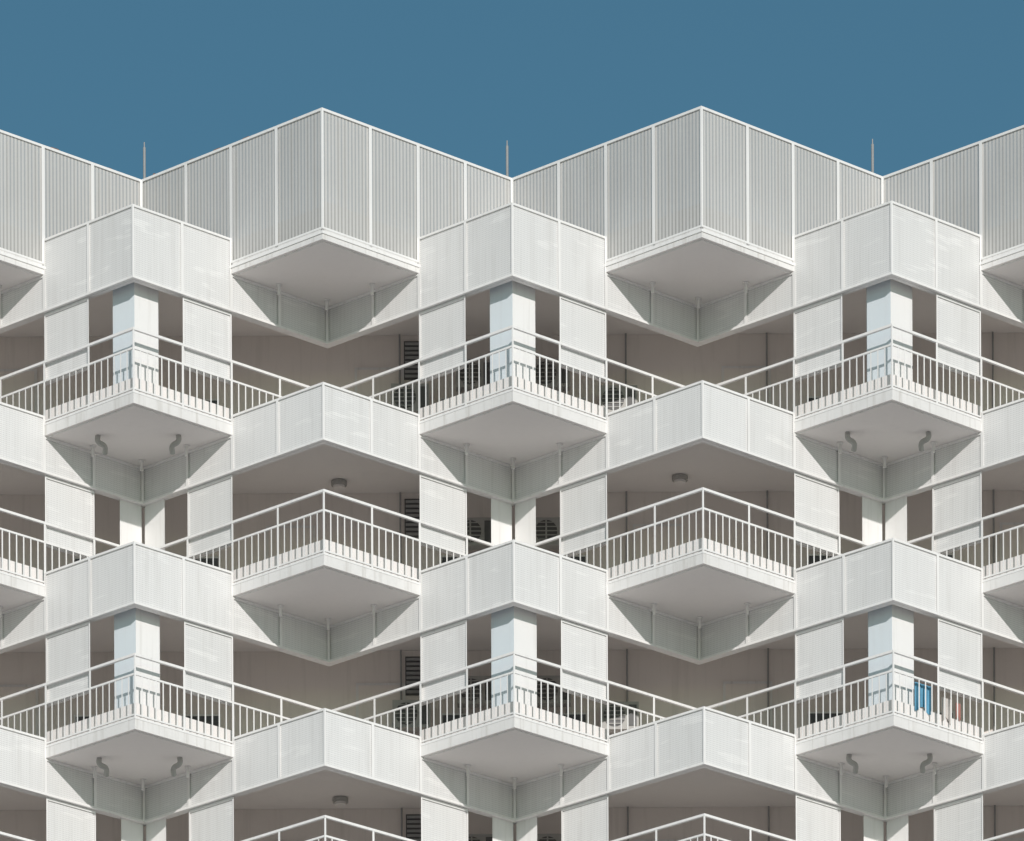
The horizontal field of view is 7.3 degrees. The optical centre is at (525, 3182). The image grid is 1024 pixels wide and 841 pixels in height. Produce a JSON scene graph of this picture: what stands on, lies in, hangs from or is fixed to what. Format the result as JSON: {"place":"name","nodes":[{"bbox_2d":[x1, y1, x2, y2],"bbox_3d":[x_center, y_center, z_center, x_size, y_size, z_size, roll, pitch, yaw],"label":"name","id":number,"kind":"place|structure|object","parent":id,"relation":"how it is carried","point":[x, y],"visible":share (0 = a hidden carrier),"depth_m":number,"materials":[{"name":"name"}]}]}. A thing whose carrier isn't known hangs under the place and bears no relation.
{"place":"outdoors","nodes":[
{"label":"outdoors","id":0,"kind":"place"},
{"bbox_2d":[0,0,1023,179],"label":"sky","id":1,"kind":"structure","parent":0,"point":[95,81],"materials":[{"name":"blue"}]},
{"bbox_3d":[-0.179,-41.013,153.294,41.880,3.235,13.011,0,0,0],"label":"screened storey bay","id":2,"kind":"object","parent":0,"visible":0},
{"bbox_2d":[0,706,1023,840],"bbox_3d":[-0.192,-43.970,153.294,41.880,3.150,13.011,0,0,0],"label":"building floor","id":3,"kind":"structure","parent":2,"relation":"on","point":[703,773],"depth_m":149.00,"materials":[{"name":"white paint"}]},
{"bbox_2d":[96,757,108,776],"bbox_3d":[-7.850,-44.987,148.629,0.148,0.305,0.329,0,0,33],"label":"drain elbow","id":4,"kind":"object","parent":3,"relation":"attached to","point":[101,765],"visible":1,"depth_m":148.56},
{"bbox_2d":[171,757,182,776],"bbox_3d":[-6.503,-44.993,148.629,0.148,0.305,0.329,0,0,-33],"label":"drain elbow","id":5,"kind":"object","parent":3,"relation":"attached to","point":[177,765],"visible":1,"depth_m":148.56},
{"bbox_2d":[332,796,347,806],"bbox_3d":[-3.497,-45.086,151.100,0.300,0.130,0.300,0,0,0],"label":"ceiling light","id":6,"kind":"object","parent":3,"relation":"attached to","point":[339,801],"visible":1,"depth_m":151.00,"materials":[{"name":"white paint"}]},
{"bbox_2d":[468,834,492,840],"bbox_3d":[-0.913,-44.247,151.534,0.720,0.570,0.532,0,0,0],"label":"air conditioner","id":7,"kind":"object","parent":3,"relation":"attached to","point":[480,837],"visible":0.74,"depth_m":151.30,"materials":[{"name":"white paint"}]},
{"bbox_2d":[0,538,1023,744],"bbox_3d":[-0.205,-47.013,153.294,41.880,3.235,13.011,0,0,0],"label":"storey screened bay","id":8,"kind":"object","parent":3,"relation":"on","point":[177,641],"visible":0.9,"depth_m":148.47,"materials":[{"name":"white paint"}]},
{"bbox_2d":[392,700,430,731],"bbox_3d":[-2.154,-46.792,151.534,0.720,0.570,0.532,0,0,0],"label":"air conditioner","id":9,"kind":"object","parent":8,"relation":"attached to","point":[397,703],"visible":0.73,"depth_m":151.30,"materials":[{"name":"white paint"}]},
{"bbox_2d":[457,676,491,713],"bbox_3d":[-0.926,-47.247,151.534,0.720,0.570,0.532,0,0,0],"label":"air conditioner","id":10,"kind":"object","parent":8,"relation":"attached to","point":[473,679],"visible":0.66,"depth_m":151.30,"materials":[{"name":"white paint"}]},
{"bbox_2d":[0,380,1023,583],"bbox_3d":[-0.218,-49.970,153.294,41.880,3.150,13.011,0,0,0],"label":"building floor","id":11,"kind":"structure","parent":8,"relation":"on","point":[766,487],"depth_m":149.15,"materials":[{"name":"white paint"}]},
{"bbox_2d":[95,435,107,454],"bbox_3d":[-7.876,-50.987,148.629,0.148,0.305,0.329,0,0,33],"label":"drain elbow","id":12,"kind":"object","parent":11,"relation":"attached to","point":[100,443],"visible":1,"depth_m":148.56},
{"bbox_2d":[169,434,180,454],"bbox_3d":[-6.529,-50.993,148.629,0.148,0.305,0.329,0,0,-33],"label":"drain elbow","id":13,"kind":"object","parent":11,"relation":"attached to","point":[175,443],"visible":1,"depth_m":148.57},
{"bbox_2d":[331,479,346,489],"bbox_3d":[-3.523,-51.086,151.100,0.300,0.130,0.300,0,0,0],"label":"ceiling light","id":14,"kind":"object","parent":11,"relation":"attached to","point":[338,484],"visible":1,"depth_m":151.01,"materials":[{"name":"white paint"}]},
{"bbox_2d":[467,518,490,549],"bbox_3d":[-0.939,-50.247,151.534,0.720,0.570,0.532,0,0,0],"label":"air conditioner","id":15,"kind":"object","parent":11,"relation":"attached to","point":[479,528],"visible":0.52,"depth_m":151.29,"materials":[{"name":"white paint"}]},
{"bbox_2d":[0,200,1023,422],"bbox_3d":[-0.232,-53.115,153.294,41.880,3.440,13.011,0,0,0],"label":"storey top","id":16,"kind":"object","parent":11,"relation":"on","point":[877,298],"visible":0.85,"depth_m":148.43,"materials":[{"name":"white paint"}]},
{"bbox_2d":[391,383,428,413],"bbox_3d":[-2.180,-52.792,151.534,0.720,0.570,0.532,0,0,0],"label":"air conditioner","id":17,"kind":"object","parent":16,"relation":"on","point":[409,397],"visible":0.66,"depth_m":151.29,"materials":[{"name":"white paint"}]},
{"bbox_2d":[456,359,489,393],"bbox_3d":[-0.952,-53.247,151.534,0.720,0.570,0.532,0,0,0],"label":"air conditioner","id":18,"kind":"object","parent":16,"relation":"on","point":[475,376],"visible":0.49,"depth_m":151.29,"materials":[{"name":"white paint"}]},
{"bbox_2d":[0,106,1023,268],"bbox_3d":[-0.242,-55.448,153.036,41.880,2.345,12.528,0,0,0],"label":"roof screen","id":19,"kind":"object","parent":16,"relation":"on","point":[644,186],"visible":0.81,"depth_m":148.30,"materials":[{"name":"white paint"}]},
{"bbox_2d":[143,142,145,178],"bbox_3d":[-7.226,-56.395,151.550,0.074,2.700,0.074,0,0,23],"label":"lightning rod","id":20,"kind":"object","parent":19,"relation":"on","point":[144,161],"visible":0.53,"depth_m":151.53,"materials":[{"name":"white paint"}]},
{"bbox_2d":[506,141,508,176],"bbox_3d":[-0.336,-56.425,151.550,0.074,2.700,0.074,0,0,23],"label":"lightning rod","id":21,"kind":"object","parent":19,"relation":"on","point":[507,165],"visible":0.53,"depth_m":151.53,"materials":[{"name":"white paint"}]},
{"bbox_2d":[871,139,873,172],"bbox_3d":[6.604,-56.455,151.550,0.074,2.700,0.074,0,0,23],"label":"lightning rod","id":22,"kind":"object","parent":19,"relation":"on","point":[872,157],"visible":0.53,"depth_m":151.53,"materials":[{"name":"white paint"}]},
{"bbox_2d":[535,359,569,393],"bbox_3d":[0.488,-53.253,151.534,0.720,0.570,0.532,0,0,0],"label":"air conditioner","id":23,"kind":"object","parent":16,"relation":"on","point":[550,374],"visible":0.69,"depth_m":151.29,"materials":[{"name":"white paint"}]},
{"bbox_2d":[601,385,636,412],"bbox_3d":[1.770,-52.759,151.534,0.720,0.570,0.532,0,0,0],"label":"air conditioner","id":24,"kind":"object","parent":16,"relation":"on","point":[616,397],"visible":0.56,"depth_m":151.29,"materials":[{"name":"white paint"}]},
{"bbox_2d":[536,517,559,548],"bbox_3d":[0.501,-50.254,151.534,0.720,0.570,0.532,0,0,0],"label":"air conditioner","id":25,"kind":"object","parent":11,"relation":"attached to","point":[547,527],"visible":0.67,"depth_m":151.29,"materials":[{"name":"white paint"}]},
{"bbox_2d":[672,474,687,484],"bbox_3d":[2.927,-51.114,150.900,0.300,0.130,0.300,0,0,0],"label":"ceiling light","id":26,"kind":"object","parent":11,"relation":"attached to","point":[679,479],"visible":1,"depth_m":150.80,"materials":[{"name":"white paint"}]},
{"bbox_2d":[845,432,856,451],"bbox_3d":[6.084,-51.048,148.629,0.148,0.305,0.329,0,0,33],"label":"drain elbow","id":27,"kind":"object","parent":11,"relation":"attached to","point":[850,440],"visible":1,"depth_m":148.57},
{"bbox_2d":[918,431,930,450],"bbox_3d":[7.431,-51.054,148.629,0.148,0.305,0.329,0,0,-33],"label":"drain elbow","id":28,"kind":"object","parent":11,"relation":"attached to","point":[926,439],"visible":1,"depth_m":148.57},
{"bbox_2d":[537,675,570,712],"bbox_3d":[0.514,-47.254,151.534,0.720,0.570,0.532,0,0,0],"label":"air conditioner","id":29,"kind":"object","parent":8,"relation":"attached to","point":[554,679],"visible":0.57,"depth_m":151.30,"materials":[{"name":"white paint"}]},
{"bbox_2d":[602,702,638,732],"bbox_3d":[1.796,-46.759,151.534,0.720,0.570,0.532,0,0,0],"label":"air conditioner","id":30,"kind":"object","parent":8,"relation":"attached to","point":[618,717],"visible":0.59,"depth_m":151.29,"materials":[{"name":"white paint"}]},
{"bbox_2d":[915,682,930,714],"bbox_3d":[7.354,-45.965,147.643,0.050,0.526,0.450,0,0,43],"label":"laundry towel","id":31,"kind":"object","parent":8,"relation":"hanging from","point":[928,698],"visible":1,"depth_m":147.65,"materials":[{"name":"blue fabric"}]},
{"bbox_2d":[942,697,950,723],"bbox_3d":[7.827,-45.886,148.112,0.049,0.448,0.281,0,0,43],"label":"laundry towel","id":32,"kind":"object","parent":8,"relation":"hanging from","point":[947,708],"visible":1,"depth_m":148.12,"materials":[{"name":"fabric"}]},
{"bbox_2d":[956,703,960,720],"bbox_3d":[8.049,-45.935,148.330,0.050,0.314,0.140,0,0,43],"label":"laundry towel","id":33,"kind":"object","parent":8,"relation":"hanging from","point":[959,710],"visible":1,"depth_m":148.35,"materials":[{"name":"pink fabric"}]},
{"bbox_2d":[537,834,560,840],"bbox_3d":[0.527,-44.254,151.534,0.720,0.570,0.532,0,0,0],"label":"air conditioner","id":34,"kind":"object","parent":3,"relation":"attached to","point":[548,837],"visible":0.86,"depth_m":151.30,"materials":[{"name":"white paint"}]},
{"bbox_2d":[846,754,857,773],"bbox_3d":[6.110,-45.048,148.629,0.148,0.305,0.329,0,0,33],"label":"drain elbow","id":35,"kind":"object","parent":3,"relation":"attached to","point":[851,762],"visible":1,"depth_m":148.56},
{"bbox_2d":[920,754,932,772],"bbox_3d":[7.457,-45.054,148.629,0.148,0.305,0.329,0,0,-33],"label":"drain elbow","id":36,"kind":"object","parent":3,"relation":"attached to","point":[927,761],"visible":1,"depth_m":148.56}
]}

